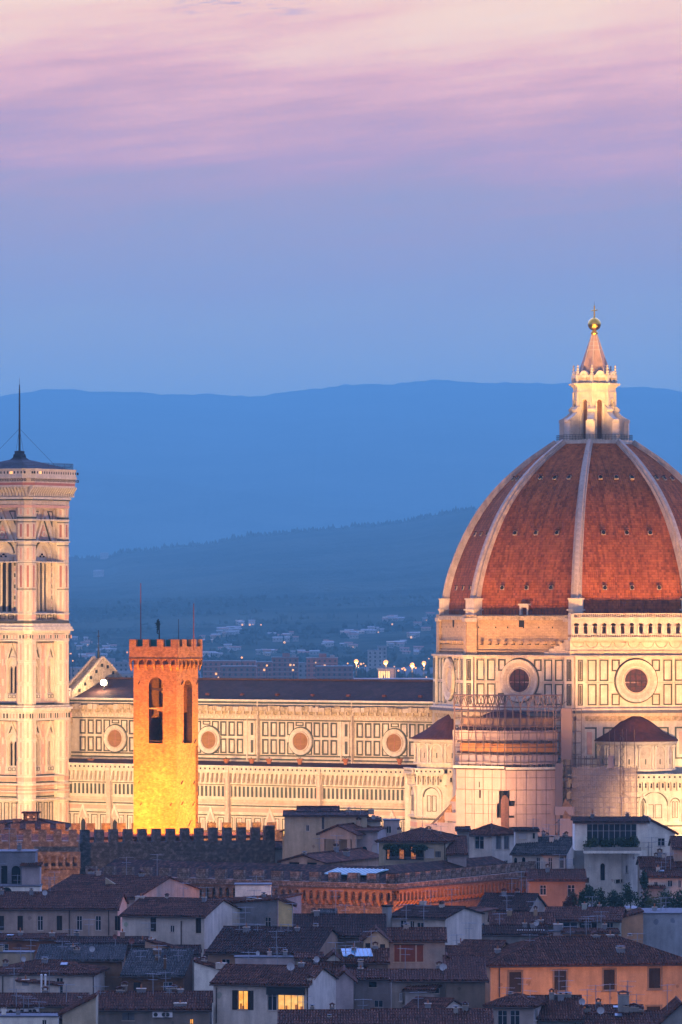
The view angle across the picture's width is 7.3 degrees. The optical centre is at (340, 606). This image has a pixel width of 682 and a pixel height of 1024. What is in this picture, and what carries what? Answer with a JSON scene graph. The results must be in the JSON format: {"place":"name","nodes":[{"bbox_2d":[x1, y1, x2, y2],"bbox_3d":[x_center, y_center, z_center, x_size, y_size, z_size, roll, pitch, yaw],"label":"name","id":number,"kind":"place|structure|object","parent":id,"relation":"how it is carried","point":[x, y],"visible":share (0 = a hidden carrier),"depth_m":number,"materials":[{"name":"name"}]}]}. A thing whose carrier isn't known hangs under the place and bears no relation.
{"place":"outdoors","nodes":[
{"label":"outdoors","id":0,"kind":"place"},
{"bbox_2d":[0,932,34,965],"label":"house","id":1,"kind":"structure","parent":0,"point":[12,956],"depth_m":640.47,"materials":[{"name":"paint"}]},
{"bbox_2d":[0,828,38,883],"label":"house","id":2,"kind":"structure","parent":0,"point":[12,859],"depth_m":712.02,"materials":[{"name":"paint"}]},
{"bbox_2d":[4,811,70,830],"bbox_3d":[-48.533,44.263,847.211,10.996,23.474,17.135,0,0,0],"label":"roof","id":3,"kind":"structure","parent":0,"point":[36,820],"depth_m":844.96,"materials":[{"name":"paint"}]},
{"bbox_2d":[15,974,63,991],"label":"house","id":4,"kind":"structure","parent":0,"point":[30,985],"depth_m":620.05,"materials":[{"name":"paint"}]},
{"bbox_2d":[0,939,109,994],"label":"house","id":5,"kind":"structure","parent":0,"point":[82,977],"depth_m":626.49,"materials":[{"name":"tile"}]},
{"bbox_2d":[0,884,128,935],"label":"house","id":6,"kind":"structure","parent":0,"point":[32,911],"depth_m":678.03,"materials":[{"name":"paint"}]},
{"bbox_2d":[58,991,99,1023],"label":"house","id":7,"kind":"structure","parent":0,"point":[83,1010],"depth_m":586.13,"materials":[{"name":"paint"}]},
{"bbox_2d":[46,854,202,907],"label":"house","id":8,"kind":"structure","parent":0,"point":[131,887],"depth_m":701.20,"materials":[{"name":"tile"}]},
{"bbox_2d":[58,972,212,1023],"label":"house","id":9,"kind":"structure","parent":0,"point":[141,1005],"depth_m":593.75,"materials":[{"name":"tile"}]},
{"bbox_2d":[113,934,194,989],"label":"house","id":10,"kind":"structure","parent":0,"point":[140,963],"depth_m":630.19,"materials":[{"name":"tile"}]},
{"bbox_2d":[118,882,241,959],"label":"house","id":11,"kind":"structure","parent":0,"point":[203,920],"depth_m":659.67,"materials":[{"name":"paint"}]},
{"bbox_2d":[193,956,219,1023],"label":"house","id":12,"kind":"structure","parent":0,"point":[205,971],"depth_m":622.52,"materials":[{"name":"paint"}]},
{"bbox_2d":[234,875,271,896],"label":"house","id":13,"kind":"structure","parent":0,"point":[243,889],"depth_m":696.72,"materials":[{"name":"paint"}]},
{"bbox_2d":[69,508,477,662],"bbox_3d":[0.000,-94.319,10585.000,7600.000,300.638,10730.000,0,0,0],"label":"hill","id":14,"kind":"structure","parent":0,"point":[410,558],"depth_m":9947.01,"materials":[{"name":"blue plant"}]},
{"bbox_2d":[69,505,479,559],"bbox_3d":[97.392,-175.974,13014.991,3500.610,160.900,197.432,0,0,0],"label":"ridge forest","id":15,"kind":"object","parent":14,"relation":"on","point":[293,531],"visible":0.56,"depth_m":12981.48,"materials":[{"name":"blue plant"}]},
{"bbox_2d":[209,947,338,1023],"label":"house","id":16,"kind":"structure","parent":0,"point":[248,993],"depth_m":593.97,"materials":[{"name":"paint"}]},
{"bbox_2d":[232,990,253,1010],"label":"window","id":17,"kind":"structure","parent":16,"relation":"in","point":[244,1000],"depth_m":593.74,"materials":[{"name":"yellow glass"}]},
{"bbox_2d":[277,995,303,1010],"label":"window","id":18,"kind":"structure","parent":16,"relation":"in","point":[284,1001],"depth_m":592.29,"materials":[{"name":"yellow glass"}]},
{"bbox_2d":[85,856,535,912],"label":"crenellated wing","id":19,"kind":"structure","parent":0,"point":[372,889],"depth_m":717.12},
{"bbox_2d":[198,665,432,678],"bbox_3d":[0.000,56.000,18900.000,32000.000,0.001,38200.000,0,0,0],"label":"ground","id":20,"kind":"structure","parent":0,"point":[409,669],"depth_m":4753.37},
{"bbox_2d":[0,863,42,890],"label":"house","id":21,"kind":"structure","parent":20,"relation":"on","point":[14,887],"depth_m":706.73,"materials":[{"name":"paint"}]},
{"bbox_2d":[0,989,59,1023],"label":"house","id":22,"kind":"structure","parent":20,"relation":"on","point":[17,1017],"depth_m":595.19,"materials":[{"name":"paint"}]},
{"bbox_2d":[19,862,42,884],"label":"house","id":23,"kind":"structure","parent":20,"relation":"on","point":[31,873],"depth_m":709.15,"materials":[{"name":"paint"}]},
{"bbox_2d":[0,928,67,957],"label":"house","id":24,"kind":"structure","parent":20,"relation":"on","point":[14,941],"depth_m":656.77,"materials":[{"name":"paint"}]},
{"bbox_2d":[0,378,78,822],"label":"bell tower","id":25,"kind":"structure","parent":20,"relation":"on","point":[35,636],"depth_m":1058.08,"materials":[{"name":"white stone"}]},
{"bbox_2d":[0,546,11,611],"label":"traceried window","id":26,"kind":"structure","parent":25,"relation":"in","point":[5,568],"depth_m":1058.45,"materials":[{"name":"white stone"}]},
{"bbox_2d":[37,547,47,611],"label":"traceried window","id":27,"kind":"structure","parent":25,"relation":"in","point":[42,569],"depth_m":1060.78,"materials":[{"name":"white stone"}]},
{"bbox_2d":[0,968,89,1011],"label":"house","id":28,"kind":"structure","parent":20,"relation":"on","point":[53,1001],"depth_m":602.75,"materials":[{"name":"tile"}]},
{"bbox_2d":[34,941,127,989],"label":"house","id":29,"kind":"structure","parent":20,"relation":"on","point":[112,957],"depth_m":638.59,"materials":[{"name":"tile"}]},
{"bbox_2d":[56,919,149,947],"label":"house","id":30,"kind":"structure","parent":20,"relation":"on","point":[76,938],"depth_m":652.79,"materials":[{"name":"tile"}]},
{"bbox_2d":[0,822,281,889],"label":"crenellated palace","id":31,"kind":"structure","parent":20,"relation":"on","point":[63,854],"depth_m":768.60,"materials":[{"name":"stone"}]},
{"bbox_2d":[126,923,201,989],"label":"house","id":32,"kind":"structure","parent":20,"relation":"on","point":[197,950],"depth_m":650.82,"materials":[{"name":"tile"}]},
{"bbox_2d":[144,937,183,947],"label":"house","id":33,"kind":"structure","parent":20,"relation":"on","point":[150,942],"depth_m":647.84,"materials":[{"name":"tile"}]},
{"bbox_2d":[128,583,202,841],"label":"brick tower","id":34,"kind":"structure","parent":20,"relation":"on","point":[166,680],"depth_m":788.14,"materials":[{"name":"yellow brick"}]},
{"bbox_2d":[203,660,255,677],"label":"apartment block","id":35,"kind":"structure","parent":20,"relation":"on","point":[211,668],"depth_m":3451.00,"materials":[{"name":"grey"}]},
{"bbox_2d":[221,666,256,677],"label":"apartment block","id":36,"kind":"structure","parent":20,"relation":"on","point":[238,671],"depth_m":3335.00,"materials":[{"name":"grey"}]},
{"bbox_2d":[69,593,439,680],"bbox_3d":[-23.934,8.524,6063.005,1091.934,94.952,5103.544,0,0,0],"label":"suburb trees","id":37,"kind":"object","parent":20,"relation":"on","point":[360,657],"visible":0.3,"depth_m":6490.41,"materials":[{"name":"blue plant"}]},
{"bbox_2d":[225,886,302,925],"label":"house","id":38,"kind":"structure","parent":20,"relation":"on","point":[262,908],"depth_m":671.40,"materials":[{"name":"tile"}]},
{"bbox_2d":[256,661,272,678],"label":"apartment block","id":39,"kind":"structure","parent":20,"relation":"on","point":[263,670],"depth_m":3552.50,"materials":[{"name":"grey"}]},
{"bbox_2d":[234,931,295,964],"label":"house","id":40,"kind":"structure","parent":20,"relation":"on","point":[270,958],"depth_m":624.34,"materials":[{"name":"paint"}]},
{"bbox_2d":[204,903,339,963],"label":"house","id":41,"kind":"structure","parent":20,"relation":"on","point":[228,943],"depth_m":631.71,"materials":[{"name":"tile"}]},
{"bbox_2d":[271,653,298,678],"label":"apartment block","id":42,"kind":"structure","parent":20,"relation":"on","point":[282,667],"depth_m":3625.00,"materials":[{"name":"grey"}]},
{"bbox_2d":[277,896,296,925],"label":"house","id":43,"kind":"structure","parent":20,"relation":"on","point":[284,913],"depth_m":666.25,"materials":[{"name":"paint"}]},
{"bbox_2d":[294,952,323,964],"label":"house","id":44,"kind":"structure","parent":20,"relation":"on","point":[303,956],"depth_m":624.41,"materials":[{"name":"paint"}]},
{"bbox_2d":[306,653,337,678],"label":"apartment block","id":45,"kind":"structure","parent":20,"relation":"on","point":[322,659],"depth_m":3509.00,"materials":[{"name":"grey concrete"}]},
{"bbox_2d":[282,808,373,858],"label":"house","id":46,"kind":"structure","parent":20,"relation":"on","point":[301,829],"depth_m":764.63,"materials":[{"name":"paint"}]},
{"bbox_2d":[296,806,339,811],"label":"roof","id":47,"kind":"structure","parent":46,"relation":"on","point":[317,808],"depth_m":768.86,"materials":[{"name":"paint"}]},
{"bbox_2d":[299,941,367,972],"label":"house","id":48,"kind":"structure","parent":20,"relation":"on","point":[333,966],"depth_m":622.13,"materials":[{"name":"paint"}]},
{"bbox_2d":[315,666,352,678],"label":"apartment block","id":49,"kind":"structure","parent":20,"relation":"on","point":[334,672],"depth_m":3364.00,"materials":[{"name":"grey concrete"}]},
{"bbox_2d":[293,890,386,955],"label":"house","id":50,"kind":"structure","parent":20,"relation":"on","point":[350,928],"depth_m":643.45,"materials":[{"name":"tile"}]},
{"bbox_2d":[316,806,368,850],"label":"house","id":51,"kind":"structure","parent":20,"relation":"on","point":[349,833],"depth_m":759.34,"materials":[{"name":"paint"}]},
{"bbox_2d":[333,965,356,1008],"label":"house","id":52,"kind":"structure","parent":20,"relation":"on","point":[344,986],"depth_m":607.69,"materials":[{"name":"paint"}]},
{"bbox_2d":[341,930,389,968],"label":"house","id":53,"kind":"structure","parent":20,"relation":"on","point":[374,957],"depth_m":622.35,"materials":[{"name":"paint"}]},
{"bbox_2d":[356,826,387,853],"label":"house","id":54,"kind":"structure","parent":20,"relation":"on","point":[367,841],"depth_m":760.32,"materials":[{"name":"paint"}]},
{"bbox_2d":[367,650,382,670],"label":"apartment block","id":55,"kind":"structure","parent":20,"relation":"on","point":[375,658],"depth_m":4205.00,"materials":[{"name":"grey concrete"}]},
{"bbox_2d":[69,306,681,835],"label":"cathedral","id":56,"kind":"structure","parent":20,"relation":"on","point":[565,574],"depth_m":1011.73,"materials":[{"name":"white stone"}]},
{"bbox_2d":[103,724,127,751],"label":"round window","id":57,"kind":"structure","parent":56,"relation":"in","point":[115,738],"depth_m":1070.40,"materials":[{"name":"white stone"}]},
{"bbox_2d":[198,725,221,753],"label":"round window","id":58,"kind":"structure","parent":56,"relation":"in","point":[209,739],"depth_m":1058.45,"materials":[{"name":"white stone"}]},
{"bbox_2d":[288,726,313,754],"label":"round window","id":59,"kind":"structure","parent":56,"relation":"in","point":[300,740],"depth_m":1047.14,"materials":[{"name":"white stone"}]},
{"bbox_2d":[382,728,407,756],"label":"round window","id":60,"kind":"structure","parent":56,"relation":"in","point":[394,741],"depth_m":1035.70,"materials":[{"name":"beige stone"}]},
{"bbox_2d":[442,657,455,700],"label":"round window","id":61,"kind":"structure","parent":56,"relation":"in","point":[448,673],"depth_m":1018.89,"materials":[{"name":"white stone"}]},
{"bbox_2d":[500,658,538,702],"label":"round window","id":62,"kind":"structure","parent":56,"relation":"in","point":[516,670],"depth_m":1000.65,"materials":[{"name":"white stone"}]},
{"bbox_2d":[614,658,657,702],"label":"round window","id":63,"kind":"structure","parent":56,"relation":"in","point":[631,671],"depth_m":996.99,"materials":[{"name":"white stone"}]},
{"bbox_2d":[383,819,399,835],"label":"house","id":64,"kind":"structure","parent":20,"relation":"on","point":[392,825],"depth_m":767.55,"materials":[{"name":"paint"}]},
{"bbox_2d":[374,816,456,865],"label":"house","id":65,"kind":"structure","parent":20,"relation":"on","point":[436,842],"depth_m":735.82,"materials":[{"name":"paint"}]},
{"bbox_2d":[385,844,423,860],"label":"window","id":66,"kind":"structure","parent":65,"relation":"in","point":[408,853],"depth_m":735.86,"materials":[{"name":"black glass"}]},
{"bbox_2d":[388,948,446,1007],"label":"house","id":67,"kind":"structure","parent":20,"relation":"on","point":[400,979],"depth_m":602.28,"materials":[{"name":"tile"}]},
{"bbox_2d":[398,984,441,1004],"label":"house","id":68,"kind":"structure","parent":20,"relation":"on","point":[430,990],"depth_m":600.55,"materials":[{"name":"paint"}]},
{"bbox_2d":[402,996,461,1007],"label":"house","id":69,"kind":"structure","parent":20,"relation":"on","point":[442,1002],"depth_m":592.20,"materials":[{"name":"tile"}]},
{"bbox_2d":[446,835,468,866],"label":"house","id":70,"kind":"structure","parent":20,"relation":"on","point":[457,851],"depth_m":733.02,"materials":[{"name":"paint"}]},
{"bbox_2d":[443,955,487,1007],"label":"house","id":71,"kind":"structure","parent":20,"relation":"on","point":[465,977],"depth_m":600.55,"materials":[{"name":"tile"}]},
{"bbox_2d":[452,939,508,958],"bbox_3d":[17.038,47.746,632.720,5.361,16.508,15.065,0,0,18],"label":"roof","id":72,"kind":"structure","parent":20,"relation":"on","point":[485,947],"depth_m":630.68,"materials":[{"name":"tile"}]},
{"bbox_2d":[425,693,581,835],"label":"scaffolding","id":73,"kind":"object","parent":20,"relation":"on","point":[474,801],"visible":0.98,"depth_m":982.79,"materials":[{"name":"grey metal"}]},
{"bbox_2d":[482,913,548,943],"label":"house","id":74,"kind":"structure","parent":20,"relation":"on","point":[509,934],"depth_m":667.41,"materials":[{"name":"tile"}]},
{"bbox_2d":[487,895,555,929],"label":"house","id":75,"kind":"structure","parent":20,"relation":"on","point":[509,917],"depth_m":672.28,"materials":[{"name":"tile"}]},
{"bbox_2d":[513,827,539,845],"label":"house","id":76,"kind":"structure","parent":20,"relation":"on","point":[525,834],"depth_m":748.43,"materials":[{"name":"paint"}]},
{"bbox_2d":[509,828,574,868],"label":"house","id":77,"kind":"structure","parent":20,"relation":"on","point":[541,851],"depth_m":744.88,"materials":[{"name":"paint"}]},
{"bbox_2d":[524,854,587,908],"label":"house","id":78,"kind":"structure","parent":20,"relation":"on","point":[552,887],"depth_m":721.20,"materials":[{"name":"paint"}]},
{"bbox_2d":[538,819,583,868],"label":"house","id":79,"kind":"structure","parent":20,"relation":"on","point":[578,860],"depth_m":749.15,"materials":[{"name":"paint"}]},
{"bbox_2d":[485,918,681,1009],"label":"house","id":80,"kind":"structure","parent":20,"relation":"on","point":[586,961],"depth_m":624.09,"materials":[{"name":"paint"}]},
{"bbox_2d":[507,970,522,994],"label":"window","id":81,"kind":"structure","parent":80,"relation":"in","point":[513,981],"depth_m":621.93,"materials":[{"name":"brown wood"}]},
{"bbox_2d":[553,969,567,991],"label":"window","id":82,"kind":"structure","parent":80,"relation":"in","point":[559,981],"depth_m":622.84,"materials":[{"name":"grey wood"}]},
{"bbox_2d":[601,967,617,991],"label":"window","id":83,"kind":"structure","parent":80,"relation":"in","point":[609,975],"depth_m":623.75,"materials":[{"name":"brown wood"}]},
{"bbox_2d":[647,966,662,990],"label":"window","id":84,"kind":"structure","parent":80,"relation":"in","point":[653,972],"depth_m":624.51,"materials":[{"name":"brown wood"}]},
{"bbox_2d":[545,896,626,935],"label":"house","id":85,"kind":"structure","parent":20,"relation":"on","point":[612,917],"depth_m":674.18,"materials":[{"name":"tile"}]},
{"bbox_2d":[572,729,637,815],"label":"netted scaffold","id":86,"kind":"object","parent":20,"relation":"on","point":[611,761],"visible":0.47,"depth_m":980.56,"materials":[{"name":"grey metal"}]},
{"bbox_2d":[585,980,644,1014],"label":"house","id":87,"kind":"structure","parent":20,"relation":"on","point":[612,1007],"depth_m":603.64,"materials":[{"name":"paint"}]},
{"bbox_2d":[575,985,663,1023],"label":"house","id":88,"kind":"structure","parent":20,"relation":"on","point":[649,1016],"depth_m":600.34,"materials":[{"name":"paint"}]},
{"bbox_2d":[621,907,643,943],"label":"house","id":89,"kind":"structure","parent":20,"relation":"on","point":[632,921],"depth_m":674.39,"materials":[{"name":"paint"}]},
{"bbox_2d":[639,878,665,905],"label":"house","id":90,"kind":"structure","parent":20,"relation":"on","point":[655,889],"depth_m":725.20,"materials":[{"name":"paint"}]},
{"bbox_2d":[636,837,681,905],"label":"house","id":91,"kind":"structure","parent":20,"relation":"on","point":[648,862],"depth_m":733.54,"materials":[{"name":"paint"}]},
{"bbox_2d":[644,852,681,905],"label":"house","id":92,"kind":"structure","parent":20,"relation":"on","point":[670,879],"depth_m":725.84,"materials":[{"name":"paint"}]},
{"bbox_2d":[668,836,681,860],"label":"house","id":93,"kind":"structure","parent":20,"relation":"on","point":[675,843],"depth_m":734.03,"materials":[{"name":"paint"}]},
{"bbox_2d":[277,999,378,1023],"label":"house","id":94,"kind":"structure","parent":0,"point":[312,1015],"depth_m":581.73,"materials":[{"name":"tile"}]},
{"bbox_2d":[277,835,378,865],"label":"house","id":95,"kind":"structure","parent":0,"point":[360,856],"depth_m":744.80,"materials":[{"name":"tile"}]},
{"bbox_2d":[0,379,681,557],"bbox_3d":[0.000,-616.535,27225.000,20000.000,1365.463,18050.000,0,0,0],"label":"mountain","id":96,"kind":"structure","parent":0,"point":[157,470],"depth_m":25196.26,"materials":[{"name":"blue"}]},
{"bbox_2d":[0,0,681,396],"label":"sky","id":97,"kind":"structure","parent":0,"point":[249,198],"materials":[{"name":"blue"}]},
{"bbox_2d":[351,965,390,1008],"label":"house","id":98,"kind":"structure","parent":0,"point":[374,985],"depth_m":613.33,"materials":[{"name":"paint"}]},
{"bbox_2d":[359,924,392,968],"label":"house","id":99,"kind":"structure","parent":0,"point":[381,938],"depth_m":627.71,"materials":[{"name":"paint"}]},
{"bbox_2d":[387,904,447,967],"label":"house","id":100,"kind":"structure","parent":0,"point":[424,946],"depth_m":629.79,"materials":[{"name":"paint"}]},
{"bbox_2d":[393,944,424,962],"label":"window","id":101,"kind":"structure","parent":100,"relation":"in","point":[415,951],"depth_m":629.87,"materials":[{"name":"paint"}]},
{"bbox_2d":[370,991,493,1023],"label":"house","id":102,"kind":"structure","parent":0,"point":[428,1014],"depth_m":583.85,"materials":[{"name":"tile"}]},
{"bbox_2d":[381,889,484,944],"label":"house","id":103,"kind":"structure","parent":0,"point":[455,920],"depth_m":656.59,"materials":[{"name":"paint"}]},
{"bbox_2d":[469,823,513,862],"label":"house","id":104,"kind":"structure","parent":0,"point":[494,840],"depth_m":761.17,"materials":[{"name":"paint"}]},
{"bbox_2d":[477,871,546,911],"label":"house","id":105,"kind":"structure","parent":0,"point":[516,901],"depth_m":694.52,"materials":[{"name":"tile"}]},
{"bbox_2d":[482,977,547,1023],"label":"house","id":106,"kind":"structure","parent":0,"point":[515,1008],"depth_m":595.69,"materials":[{"name":"paint"}]},
{"bbox_2d":[531,970,584,1023],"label":"house","id":107,"kind":"structure","parent":0,"point":[561,1008],"depth_m":599.26,"materials":[{"name":"tile"}]},
{"bbox_2d":[560,911,620,935],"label":"house","id":108,"kind":"structure","parent":0,"point":[604,930],"depth_m":667.48,"materials":[{"name":"paint"}]},
{"bbox_2d":[584,851,647,905],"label":"house","id":109,"kind":"structure","parent":0,"point":[607,872],"depth_m":740.60,"materials":[{"name":"paint"}]},
{"bbox_2d":[571,797,649,859],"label":"house","id":110,"kind":"structure","parent":109,"relation":"on","point":[606,827],"depth_m":736.94,"materials":[{"name":"paint"}]},
{"bbox_2d":[587,824,636,845],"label":"window","id":111,"kind":"structure","parent":110,"relation":"in","point":[605,831],"depth_m":736.93,"materials":[{"name":"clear glass"}]},
{"bbox_2d":[607,906,669,910],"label":"garden terrace","id":112,"kind":"structure","parent":0,"point":[628,907],"depth_m":699.70,"materials":[{"name":"paint"}]},
{"bbox_2d":[583,884,599,905],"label":"shrub","id":113,"kind":"object","parent":112,"relation":"on","point":[589,892],"visible":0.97,"depth_m":693.81,"materials":[{"name":"green plant"}]},
{"bbox_2d":[622,882,639,908],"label":"shrub","id":114,"kind":"object","parent":112,"relation":"on","point":[628,896],"visible":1,"depth_m":693.61,"materials":[{"name":"green plant"}]},
{"bbox_2d":[643,815,678,855],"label":"house","id":115,"kind":"structure","parent":0,"point":[657,831],"depth_m":746.80,"materials":[{"name":"paint"}]},
{"bbox_2d":[642,897,681,956],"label":"house","id":116,"kind":"structure","parent":0,"point":[662,928],"depth_m":676.95,"materials":[{"name":"paint"}]},
{"bbox_2d":[656,984,681,1023],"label":"house","id":117,"kind":"structure","parent":0,"point":[672,1012],"depth_m":596.04,"materials":[{"name":"paint"}]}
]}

